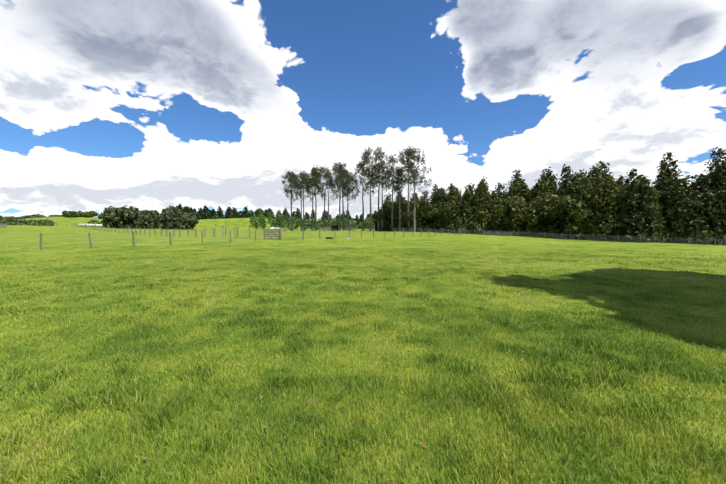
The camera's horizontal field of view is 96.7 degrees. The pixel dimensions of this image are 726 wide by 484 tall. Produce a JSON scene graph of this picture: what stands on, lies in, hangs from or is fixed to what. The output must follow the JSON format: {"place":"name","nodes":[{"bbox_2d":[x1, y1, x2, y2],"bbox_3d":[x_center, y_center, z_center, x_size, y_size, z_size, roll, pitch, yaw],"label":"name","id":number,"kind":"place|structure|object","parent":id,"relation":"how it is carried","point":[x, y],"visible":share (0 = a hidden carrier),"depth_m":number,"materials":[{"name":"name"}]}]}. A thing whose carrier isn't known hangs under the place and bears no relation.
{"place":"outdoors","nodes":[
{"label":"outdoors","id":0,"kind":"place"},
{"bbox_2d":[0,217,725,483],"bbox_3d":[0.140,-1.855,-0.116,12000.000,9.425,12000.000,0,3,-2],"label":"ground","id":1,"kind":"structure","parent":0,"point":[60,231],"depth_m":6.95,"materials":[{"name":"green plant"}]},
{"bbox_2d":[0,210,102,225],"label":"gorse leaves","id":2,"kind":"object","parent":1,"relation":"on","point":[15,221],"visible":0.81,"depth_m":163.59,"materials":[{"name":"green plant"}]},
{"bbox_2d":[0,205,198,229],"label":"trees","id":3,"kind":"object","parent":1,"relation":"on","point":[173,215],"visible":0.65,"depth_m":122.24,"materials":[{"name":"green plant"}]},
{"bbox_2d":[79,223,274,228],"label":"silage bales","id":4,"kind":"object","parent":1,"relation":"on","point":[93,225],"visible":0.48,"depth_m":123.99,"materials":[{"name":"white plastic"}]},
{"bbox_2d":[0,223,459,249],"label":"fence posts","id":5,"kind":"object","parent":1,"relation":"on","point":[177,233],"visible":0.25,"depth_m":32.66,"materials":[{"name":"grey"}]},
{"bbox_2d":[106,210,375,228],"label":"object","id":6,"kind":"object","parent":1,"relation":"on","point":[129,220],"visible":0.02,"depth_m":120.34,"materials":[{"name":"black"}]},
{"bbox_2d":[172,204,376,228],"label":"trees","id":7,"kind":"object","parent":1,"relation":"on","point":[208,213],"visible":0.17,"depth_m":240.47,"materials":[{"name":"green plant"}]},
{"bbox_2d":[249,208,374,229],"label":"small trees","id":8,"kind":"object","parent":1,"relation":"on","point":[279,221],"visible":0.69,"depth_m":137.55,"materials":[{"name":"green plant"}]},
{"bbox_2d":[125,225,511,239],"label":"gates and rails","id":9,"kind":"object","parent":1,"relation":"on","point":[275,230],"visible":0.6,"depth_m":67.36,"materials":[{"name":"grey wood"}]},
{"bbox_2d":[331,225,337,230],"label":"shelter shed","id":10,"kind":"structure","parent":1,"relation":"on","point":[333,227],"depth_m":100.40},
{"bbox_2d":[281,145,431,231],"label":"eucalyptus","id":11,"kind":"object","parent":1,"relation":"on","point":[339,181],"depth_m":95.82,"materials":[{"name":"green plant"}]},
{"bbox_2d":[0,282,725,481],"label":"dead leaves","id":12,"kind":"object","parent":1,"relation":"on","point":[143,457],"visible":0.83,"depth_m":2.60,"materials":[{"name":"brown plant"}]},
{"bbox_2d":[27,222,715,249],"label":"fence posts","id":13,"kind":"object","parent":1,"relation":"on","point":[133,240],"visible":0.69,"depth_m":51.43,"materials":[{"name":"brown wood"}]},
{"bbox_2d":[372,147,725,244],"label":"trees","id":14,"kind":"object","parent":1,"relation":"on","point":[531,205],"depth_m":62.03,"materials":[{"name":"green plant"}]},
{"bbox_2d":[403,228,725,245],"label":"fence netting","id":15,"kind":"object","parent":1,"relation":"on","point":[404,229],"visible":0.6,"depth_m":57.30,"materials":[{"name":"grey metal"}]},
{"bbox_2d":[0,0,725,220],"label":"sky","id":16,"kind":"structure","parent":0,"point":[157,105],"materials":[{"name":"white"}]}
]}

